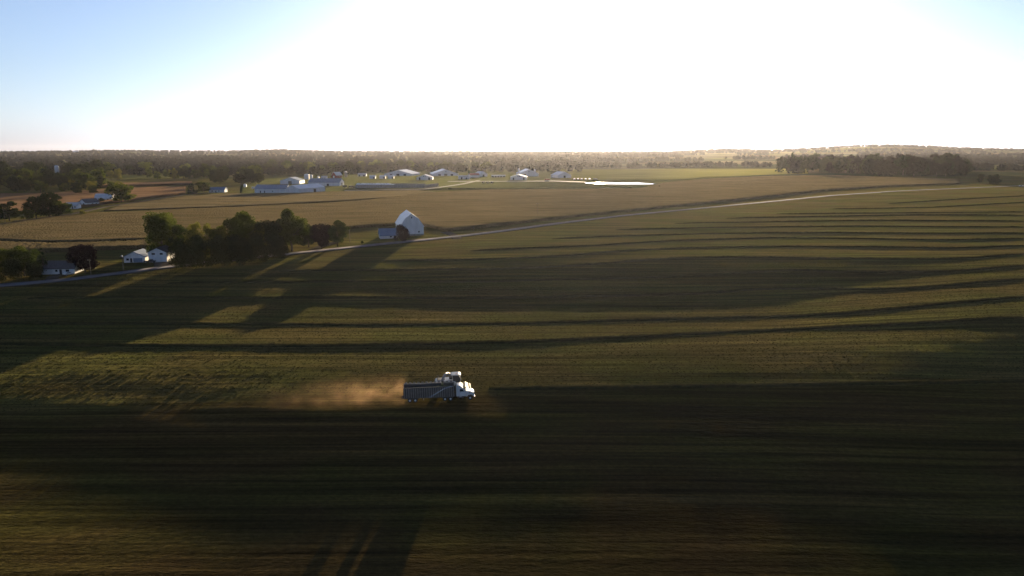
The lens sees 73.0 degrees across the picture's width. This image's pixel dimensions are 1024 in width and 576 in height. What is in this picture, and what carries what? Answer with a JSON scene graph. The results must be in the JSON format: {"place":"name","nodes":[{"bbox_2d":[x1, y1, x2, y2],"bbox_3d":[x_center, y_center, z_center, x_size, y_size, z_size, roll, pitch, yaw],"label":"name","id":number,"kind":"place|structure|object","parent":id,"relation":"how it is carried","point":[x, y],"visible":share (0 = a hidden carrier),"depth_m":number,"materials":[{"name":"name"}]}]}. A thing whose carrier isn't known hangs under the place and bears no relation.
{"place":"outdoors","nodes":[
{"label":"outdoors","id":0,"kind":"place"},
{"bbox_2d":[0,240,162,252],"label":"corn field","id":1,"kind":"structure","parent":0,"point":[98,246],"depth_m":391.65,"materials":[{"name":"plant"}]},
{"bbox_2d":[0,186,185,211],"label":"corn field","id":2,"kind":"structure","parent":0,"point":[141,193],"depth_m":784.47,"materials":[{"name":"plant"}]},
{"bbox_2d":[17,192,210,220],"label":"farm lane","id":3,"kind":"structure","parent":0,"point":[117,205],"depth_m":662.57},
{"bbox_2d":[98,181,191,186],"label":"corn field","id":4,"kind":"structure","parent":0,"point":[158,183],"depth_m":1027.77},
{"bbox_2d":[120,174,184,179],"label":"pasture","id":5,"kind":"structure","parent":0,"point":[127,176],"depth_m":1329.58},
{"bbox_2d":[104,190,432,210],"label":"soybean field","id":6,"kind":"structure","parent":0,"point":[222,200],"depth_m":715.66,"materials":[{"name":"plant"}]},
{"bbox_2d":[344,180,479,190],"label":"farm lane","id":7,"kind":"structure","parent":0,"point":[418,189],"depth_m":882.17,"materials":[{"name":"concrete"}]},
{"bbox_2d":[240,169,646,192],"bbox_3d":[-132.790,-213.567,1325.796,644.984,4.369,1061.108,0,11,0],"label":"farm lawn","id":8,"kind":"structure","parent":0,"point":[355,179],"depth_m":1105.82,"materials":[{"name":"plant"}]},
{"bbox_2d":[0,175,959,242],"bbox_3d":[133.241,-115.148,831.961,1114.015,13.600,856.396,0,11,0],"label":"corn field","id":9,"kind":"structure","parent":0,"point":[450,211],"depth_m":602.57,"materials":[{"name":"plant"}]},
{"bbox_2d":[0,186,1009,286],"bbox_3d":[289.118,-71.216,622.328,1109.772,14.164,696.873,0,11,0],"label":"road shoulder","id":10,"kind":"object","parent":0,"point":[409,242],"visible":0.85,"depth_m":396.96},
{"bbox_2d":[447,181,575,181],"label":"farm yard","id":11,"kind":"structure","parent":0,"point":[508,181],"depth_m":1083.17,"materials":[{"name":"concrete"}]},
{"bbox_2d":[0,146,1023,575],"bbox_3d":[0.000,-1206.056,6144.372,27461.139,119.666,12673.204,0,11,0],"label":"ground","id":12,"kind":"structure","parent":0,"point":[848,480],"depth_m":160.47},
{"bbox_2d":[0,248,15,275],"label":"broadleaf tree","id":13,"kind":"object","parent":12,"relation":"on","point":[3,257],"visible":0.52,"depth_m":316.66,"materials":[{"name":"green plant"}]},
{"bbox_2d":[0,201,19,220],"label":"broadleaf tree","id":14,"kind":"object","parent":12,"relation":"on","point":[12,212],"visible":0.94,"depth_m":537.00,"materials":[{"name":"green plant"}]},
{"bbox_2d":[0,258,23,281],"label":"bush","id":15,"kind":"object","parent":12,"relation":"on","point":[14,268],"visible":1,"depth_m":307.63,"materials":[{"name":"green plant"}]},
{"bbox_2d":[7,176,26,191],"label":"broadleaf tree","id":16,"kind":"object","parent":12,"relation":"on","point":[13,180],"visible":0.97,"depth_m":881.62,"materials":[{"name":"green plant"}]},
{"bbox_2d":[5,245,40,275],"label":"broadleaf tree","id":17,"kind":"object","parent":12,"relation":"on","point":[20,252],"visible":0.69,"depth_m":316.37,"materials":[{"name":"green plant"}]},
{"bbox_2d":[16,168,34,181],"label":"broadleaf tree","id":18,"kind":"object","parent":12,"relation":"on","point":[22,172],"visible":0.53,"depth_m":1006.83,"materials":[{"name":"green plant"}]},
{"bbox_2d":[17,209,36,219],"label":"broadleaf tree","id":19,"kind":"object","parent":12,"relation":"on","point":[29,214],"visible":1,"depth_m":535.34,"materials":[{"name":"green plant"}]},
{"bbox_2d":[24,260,43,277],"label":"bush","id":20,"kind":"object","parent":12,"relation":"on","point":[33,269],"visible":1,"depth_m":312.72,"materials":[{"name":"green plant"}]},
{"bbox_2d":[21,196,47,218],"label":"broadleaf tree","id":21,"kind":"object","parent":12,"relation":"on","point":[35,205],"visible":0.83,"depth_m":545.16,"materials":[{"name":"green plant"}]},
{"bbox_2d":[34,180,47,192],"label":"broadleaf tree","id":22,"kind":"object","parent":12,"relation":"on","point":[41,185],"visible":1,"depth_m":868.47,"materials":[{"name":"green plant"}]},
{"bbox_2d":[36,248,47,271],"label":"conifer tree","id":23,"kind":"object","parent":12,"relation":"on","point":[42,260],"visible":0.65,"depth_m":322.93,"materials":[{"name":"green plant"}]},
{"bbox_2d":[35,192,62,216],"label":"broadleaf tree","id":24,"kind":"object","parent":12,"relation":"on","point":[48,203],"visible":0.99,"depth_m":549.02,"materials":[{"name":"green plant"}]},
{"bbox_2d":[42,172,58,186],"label":"broadleaf tree","id":25,"kind":"object","parent":12,"relation":"on","point":[51,176],"visible":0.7,"depth_m":1003.42,"materials":[{"name":"green plant"}]},
{"bbox_2d":[41,260,82,274],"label":"house","id":26,"kind":"structure","parent":12,"relation":"on","point":[58,267],"depth_m":323.03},
{"bbox_2d":[56,200,73,215],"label":"broadleaf tree","id":27,"kind":"object","parent":12,"relation":"on","point":[65,208],"visible":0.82,"depth_m":560.46,"materials":[{"name":"green plant"}]},
{"bbox_2d":[70,182,82,192],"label":"broadleaf tree","id":28,"kind":"object","parent":12,"relation":"on","point":[75,188],"visible":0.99,"depth_m":825.16,"materials":[{"name":"green plant"}]},
{"bbox_2d":[65,244,99,272],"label":"broadleaf tree","id":29,"kind":"object","parent":12,"relation":"on","point":[80,255],"visible":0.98,"depth_m":322.05,"materials":[{"name":"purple plant"}]},
{"bbox_2d":[75,173,93,189],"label":"broadleaf tree","id":30,"kind":"object","parent":12,"relation":"on","point":[84,178],"visible":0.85,"depth_m":894.22,"materials":[{"name":"green plant"}]},
{"bbox_2d":[79,198,99,203],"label":"house","id":31,"kind":"structure","parent":12,"relation":"on","point":[90,201],"depth_m":668.46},
{"bbox_2d":[85,159,105,168],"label":"broadleaf tree","id":32,"kind":"object","parent":12,"relation":"on","point":[97,162],"visible":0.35,"depth_m":1338.52,"materials":[{"name":"green plant"}]},
{"bbox_2d":[90,169,107,183],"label":"broadleaf tree","id":33,"kind":"object","parent":12,"relation":"on","point":[98,172],"visible":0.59,"depth_m":981.66,"materials":[{"name":"green plant"}]},
{"bbox_2d":[104,183,136,201],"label":"broadleaf tree","id":34,"kind":"object","parent":12,"relation":"on","point":[123,193],"visible":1,"depth_m":698.09,"materials":[{"name":"green plant"}]},
{"bbox_2d":[122,248,148,262],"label":"house","id":35,"kind":"structure","parent":12,"relation":"on","point":[140,255],"depth_m":349.90,"materials":[{"name":"white metal"}]},
{"bbox_2d":[146,245,171,261],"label":"house","id":36,"kind":"structure","parent":12,"relation":"on","point":[160,254],"depth_m":350.14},
{"bbox_2d":[142,211,177,251],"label":"broadleaf tree","id":37,"kind":"object","parent":12,"relation":"on","point":[155,223],"visible":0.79,"depth_m":353.54,"materials":[{"name":"green plant"}]},
{"bbox_2d":[168,224,187,252],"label":"broadleaf tree","id":38,"kind":"object","parent":12,"relation":"on","point":[178,230],"visible":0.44,"depth_m":350.55,"materials":[{"name":"green plant"}]},
{"bbox_2d":[168,242,194,268],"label":"bush","id":39,"kind":"object","parent":12,"relation":"on","point":[177,255],"visible":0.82,"depth_m":331.89,"materials":[{"name":"green plant"}]},
{"bbox_2d":[190,169,202,177],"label":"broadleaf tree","id":40,"kind":"object","parent":12,"relation":"on","point":[197,173],"visible":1,"depth_m":1220.79,"materials":[{"name":"green plant"}]},
{"bbox_2d":[182,234,214,267],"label":"bush","id":41,"kind":"object","parent":12,"relation":"on","point":[196,243],"visible":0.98,"depth_m":333.36,"materials":[{"name":"green plant"}]},
{"bbox_2d":[184,222,218,256],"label":"broadleaf tree","id":42,"kind":"object","parent":12,"relation":"on","point":[193,230],"visible":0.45,"depth_m":344.50,"materials":[{"name":"green plant"}]},
{"bbox_2d":[195,181,209,191],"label":"broadleaf tree","id":43,"kind":"object","parent":12,"relation":"on","point":[203,186],"visible":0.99,"depth_m":840.06,"materials":[{"name":"green plant"}]},
{"bbox_2d":[209,187,227,191],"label":"house","id":44,"kind":"structure","parent":12,"relation":"on","point":[218,189],"depth_m":852.43,"materials":[{"name":"grey metal"}]},
{"bbox_2d":[208,225,230,249],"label":"broadleaf tree","id":45,"kind":"object","parent":12,"relation":"on","point":[220,229],"visible":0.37,"depth_m":350.44,"materials":[{"name":"green plant"}]},
{"bbox_2d":[222,211,256,252],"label":"broadleaf tree","id":46,"kind":"object","parent":12,"relation":"on","point":[239,223],"visible":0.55,"depth_m":352.08,"materials":[{"name":"green plant"}]},
{"bbox_2d":[225,234,253,264],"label":"bush","id":47,"kind":"object","parent":12,"relation":"on","point":[236,244],"visible":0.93,"depth_m":341.50,"materials":[{"name":"green plant"}]},
{"bbox_2d":[233,171,246,184],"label":"broadleaf tree","id":48,"kind":"object","parent":12,"relation":"on","point":[241,177],"visible":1,"depth_m":1015.90,"materials":[{"name":"green plant"}]},
{"bbox_2d":[245,171,256,183],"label":"broadleaf tree","id":49,"kind":"object","parent":12,"relation":"on","point":[248,175],"visible":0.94,"depth_m":1030.61,"materials":[{"name":"green plant"}]},
{"bbox_2d":[253,220,283,255],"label":"broadleaf tree","id":50,"kind":"object","parent":12,"relation":"on","point":[270,227],"visible":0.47,"depth_m":358.63,"materials":[{"name":"green plant"}]},
{"bbox_2d":[254,185,288,192],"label":"shed","id":51,"kind":"structure","parent":12,"relation":"on","point":[270,188],"depth_m":831.65,"materials":[{"name":"white metal"}]},
{"bbox_2d":[262,233,289,257],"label":"bush","id":52,"kind":"object","parent":12,"relation":"on","point":[278,250],"visible":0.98,"depth_m":355.64,"materials":[{"name":"green plant"}]},
{"bbox_2d":[280,177,304,183],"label":"shed","id":53,"kind":"structure","parent":12,"relation":"on","point":[293,180],"depth_m":1041.79,"materials":[{"name":"white metal"}]},
{"bbox_2d":[276,208,309,250],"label":"broadleaf tree","id":54,"kind":"object","parent":12,"relation":"on","point":[292,227],"visible":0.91,"depth_m":372.10,"materials":[{"name":"green plant"}]},
{"bbox_2d":[286,184,324,192],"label":"shed","id":55,"kind":"structure","parent":12,"relation":"on","point":[301,188],"depth_m":833.14,"materials":[{"name":"white metal"}]},
{"bbox_2d":[299,224,313,246],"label":"broadleaf tree","id":56,"kind":"object","parent":12,"relation":"on","point":[307,240],"visible":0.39,"depth_m":387.58,"materials":[{"name":"green plant"}]},
{"bbox_2d":[309,223,330,248],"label":"broadleaf tree","id":57,"kind":"object","parent":12,"relation":"on","point":[321,237],"visible":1,"depth_m":381.51,"materials":[{"name":"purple plant"}]},
{"bbox_2d":[308,178,343,185],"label":"shed","id":58,"kind":"structure","parent":12,"relation":"on","point":[330,181],"depth_m":982.62,"materials":[{"name":"white metal"}]},
{"bbox_2d":[327,220,349,246],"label":"broadleaf tree","id":59,"kind":"object","parent":12,"relation":"on","point":[336,228],"visible":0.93,"depth_m":387.78,"materials":[{"name":"green plant"}]},
{"bbox_2d":[378,228,397,238],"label":"shed","id":60,"kind":"structure","parent":12,"relation":"on","point":[386,233],"depth_m":416.61,"materials":[{"name":"grey metal"}]},
{"bbox_2d":[355,183,438,187],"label":"bunker silo","id":61,"kind":"object","parent":12,"relation":"on","point":[390,185],"visible":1,"depth_m":923.20,"materials":[{"name":"concrete"}]},
{"bbox_2d":[384,169,419,175],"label":"dairy barn","id":62,"kind":"structure","parent":12,"relation":"on","point":[405,172],"depth_m":1361.15,"materials":[{"name":"white metal"}]},
{"bbox_2d":[394,224,410,240],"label":"broadleaf tree","id":63,"kind":"object","parent":12,"relation":"on","point":[402,232],"visible":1,"depth_m":404.14,"materials":[{"name":"brown plant"}]},
{"bbox_2d":[395,210,423,235],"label":"barn","id":64,"kind":"structure","parent":12,"relation":"on","point":[411,223],"depth_m":426.25,"materials":[{"name":"metal"}]},
{"bbox_2d":[402,380,474,402],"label":"semi truck","id":65,"kind":"object","parent":12,"relation":"on","point":[414,391],"visible":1,"depth_m":165.44,"materials":[{"name":"silver metal"}]},
{"bbox_2d":[430,169,457,175],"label":"dairy barn","id":66,"kind":"structure","parent":12,"relation":"on","point":[442,172],"depth_m":1348.55,"materials":[{"name":"white metal"}]},
{"bbox_2d":[435,372,470,389],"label":"forage harvester","id":67,"kind":"object","parent":12,"relation":"on","point":[454,377],"visible":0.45,"depth_m":171.32,"materials":[{"name":"white paint"}]},
{"bbox_2d":[0,260,1023,416],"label":"stubble","id":68,"kind":"object","parent":12,"relation":"on","point":[557,368],"visible":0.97,"depth_m":220.01,"materials":[{"name":"plant"}]},
{"bbox_2d":[0,151,1023,162],"bbox_3d":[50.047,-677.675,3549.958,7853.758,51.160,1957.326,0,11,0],"label":"woods","id":69,"kind":"object","parent":12,"relation":"on","point":[487,157],"visible":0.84,"depth_m":3188.91,"materials":[{"name":"plant"}]},
{"bbox_2d":[0,144,1023,155],"bbox_3d":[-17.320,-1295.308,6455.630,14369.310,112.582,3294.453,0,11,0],"label":"woods","id":70,"kind":"object","parent":12,"relation":"on","point":[409,152],"visible":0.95,"depth_m":5871.15,"materials":[{"name":"plant"}]},
{"bbox_2d":[0,316,1023,347],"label":"windrow","id":71,"kind":"object","parent":12,"relation":"on","point":[498,341],"visible":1,"depth_m":212.60,"materials":[{"name":"plant"}]},
{"bbox_2d":[0,296,1023,325],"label":"windrow","id":72,"kind":"object","parent":12,"relation":"on","point":[527,322],"visible":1,"depth_m":239.95,"materials":[{"name":"plant"}]},
{"bbox_2d":[1,157,1023,174],"bbox_3d":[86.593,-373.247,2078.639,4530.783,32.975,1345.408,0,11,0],"label":"treeline","id":73,"kind":"object","parent":12,"relation":"on","point":[499,166],"visible":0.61,"depth_m":1823.70,"materials":[{"name":"plant"}]},
{"bbox_2d":[28,278,1023,298],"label":"windrow","id":74,"kind":"object","parent":12,"relation":"on","point":[534,296],"visible":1,"depth_m":278.57,"materials":[{"name":"plant"}]},
{"bbox_2d":[516,169,537,175],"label":"dairy barn","id":75,"kind":"structure","parent":12,"relation":"on","point":[526,172],"depth_m":1298.76,"materials":[{"name":"white metal"}]},
{"bbox_2d":[551,171,570,177],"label":"barn","id":76,"kind":"structure","parent":12,"relation":"on","point":[558,174],"depth_m":1214.71,"materials":[{"name":"white metal"}]},
{"bbox_2d":[167,265,1023,283],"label":"windrow","id":77,"kind":"object","parent":12,"relation":"on","point":[594,278],"visible":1,"depth_m":305.04,"materials":[{"name":"plant"}]},
{"bbox_2d":[279,253,1023,271],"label":"windrow","id":78,"kind":"object","parent":12,"relation":"on","point":[568,265],"visible":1,"depth_m":333.80,"materials":[{"name":"plant"}]},
{"bbox_2d":[382,245,1023,260],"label":"windrow","id":79,"kind":"object","parent":12,"relation":"on","point":[523,257],"visible":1,"depth_m":368.37,"materials":[{"name":"plant"}]},
{"bbox_2d":[470,237,1023,250],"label":"windrow","id":80,"kind":"object","parent":12,"relation":"on","point":[734,238],"visible":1,"depth_m":401.05,"materials":[{"name":"plant"}]},
{"bbox_2d":[489,379,1021,389],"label":"windrow","id":81,"kind":"object","parent":12,"relation":"on","point":[787,384],"visible":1,"depth_m":175.64,"materials":[{"name":"plant"}]},
{"bbox_2d":[775,157,788,171],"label":"broadleaf tree","id":82,"kind":"object","parent":12,"relation":"on","point":[781,162],"visible":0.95,"depth_m":1472.17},
{"bbox_2d":[553,231,1023,238],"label":"windrow","id":83,"kind":"object","parent":12,"relation":"on","point":[801,232],"visible":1,"depth_m":428.37,"materials":[{"name":"plant"}]},
{"bbox_2d":[785,156,801,173],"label":"broadleaf tree","id":84,"kind":"object","parent":12,"relation":"on","point":[794,164],"visible":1,"depth_m":1389.60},
{"bbox_2d":[798,158,808,172],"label":"broadleaf tree","id":85,"kind":"object","parent":12,"relation":"on","point":[801,167],"visible":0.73,"depth_m":1399.80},
{"bbox_2d":[806,155,821,171],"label":"broadleaf tree","id":86,"kind":"object","parent":12,"relation":"on","point":[813,161],"visible":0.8,"depth_m":1464.12,"materials":[{"name":"green plant"}]},
{"bbox_2d":[616,225,1017,229],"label":"windrow","id":87,"kind":"object","parent":12,"relation":"on","point":[807,226],"visible":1,"depth_m":459.81,"materials":[{"name":"plant"}]},
{"bbox_2d":[819,156,831,172],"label":"broadleaf tree","id":88,"kind":"object","parent":12,"relation":"on","point":[821,162],"visible":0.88,"depth_m":1444.55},
{"bbox_2d":[833,156,848,172],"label":"broadleaf tree","id":89,"kind":"object","parent":12,"relation":"on","point":[839,165],"visible":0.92,"depth_m":1414.17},
{"bbox_2d":[675,219,1020,223],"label":"windrow","id":90,"kind":"object","parent":12,"relation":"on","point":[844,220],"visible":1,"depth_m":493.88,"materials":[{"name":"plant"}]},
{"bbox_2d":[849,156,863,173],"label":"broadleaf tree","id":91,"kind":"object","parent":12,"relation":"on","point":[858,161],"visible":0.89,"depth_m":1370.77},
{"bbox_2d":[861,159,875,174],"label":"broadleaf tree","id":92,"kind":"object","parent":12,"relation":"on","point":[868,163],"visible":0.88,"depth_m":1313.67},
{"bbox_2d":[727,214,1023,218],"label":"windrow","id":93,"kind":"object","parent":12,"relation":"on","point":[876,215],"visible":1,"depth_m":528.78,"materials":[{"name":"plant"}]},
{"bbox_2d":[874,162,888,175],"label":"broadleaf tree","id":94,"kind":"object","parent":12,"relation":"on","point":[882,172],"visible":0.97,"depth_m":1231.76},
{"bbox_2d":[879,159,900,175],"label":"broadleaf tree","id":95,"kind":"object","parent":12,"relation":"on","point":[890,164],"visible":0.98,"depth_m":1222.19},
{"bbox_2d":[780,211,1021,213],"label":"windrow","id":96,"kind":"object","parent":12,"relation":"on","point":[896,212],"visible":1,"depth_m":550.72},
{"bbox_2d":[893,155,914,174],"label":"broadleaf tree","id":97,"kind":"object","parent":12,"relation":"on","point":[900,162],"visible":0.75,"depth_m":1284.02,"materials":[{"name":"green plant"}]},
{"bbox_2d":[905,155,927,176],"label":"broadleaf tree","id":98,"kind":"object","parent":12,"relation":"on","point":[914,168],"visible":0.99,"depth_m":1182.66,"materials":[{"name":"green plant"}]},
{"bbox_2d":[835,202,1023,208],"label":"windrow","id":99,"kind":"object","parent":12,"relation":"on","point":[926,207],"visible":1,"depth_m":598.27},
{"bbox_2d":[930,162,945,176],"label":"broadleaf tree","id":100,"kind":"object","parent":12,"relation":"on","point":[936,170],"visible":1,"depth_m":1196.60,"materials":[{"name":"green plant"}]},
{"bbox_2d":[940,162,952,176],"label":"broadleaf tree","id":101,"kind":"object","parent":12,"relation":"on","point":[946,170],"visible":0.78,"depth_m":1199.63,"materials":[{"name":"green plant"}]},
{"bbox_2d":[889,195,1023,203],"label":"windrow","id":102,"kind":"object","parent":12,"relation":"on","point":[953,199],"visible":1,"depth_m":673.55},
{"bbox_2d":[951,160,967,175],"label":"broadleaf tree","id":103,"kind":"object","parent":12,"relation":"on","point":[961,164],"visible":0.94,"depth_m":1246.70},
{"bbox_2d":[955,158,975,174],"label":"broadleaf tree","id":104,"kind":"object","parent":12,"relation":"on","point":[968,163],"visible":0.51,"depth_m":1257.35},
{"bbox_2d":[987,174,1001,183],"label":"bush","id":105,"kind":"object","parent":12,"relation":"on","point":[993,179],"visible":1,"depth_m":943.15,"materials":[{"name":"green plant"}]},
{"bbox_2d":[0,185,1023,286],"bbox_3d":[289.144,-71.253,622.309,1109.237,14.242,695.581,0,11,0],"label":"road","id":106,"kind":"structure","parent":0,"point":[112,273],"depth_m":402.20,"materials":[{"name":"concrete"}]},
{"bbox_2d":[0,0,1023,151],"label":"sky","id":107,"kind":"structure","parent":0,"point":[181,75],"materials":[{"name":"white"}]},
{"bbox_2d":[448,185,631,188],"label":"embankment","id":108,"kind":"structure","parent":0,"point":[534,187],"depth_m":902.83,"materials":[{"name":"plant"}]},
{"bbox_2d":[581,182,655,184],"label":"pond bank","id":109,"kind":"structure","parent":0,"point":[619,184],"depth_m":978.78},
{"bbox_2d":[589,182,651,183],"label":"pond","id":110,"kind":"structure","parent":0,"point":[616,183],"depth_m":997.76,"materials":[{"name":"grey liquid"}]},
{"bbox_2d":[560,169,807,180],"bbox_3d":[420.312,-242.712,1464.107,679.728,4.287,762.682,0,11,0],"label":"pasture","id":111,"kind":"structure","parent":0,"point":[638,174],"depth_m":1402.48,"materials":[{"name":"plant"}]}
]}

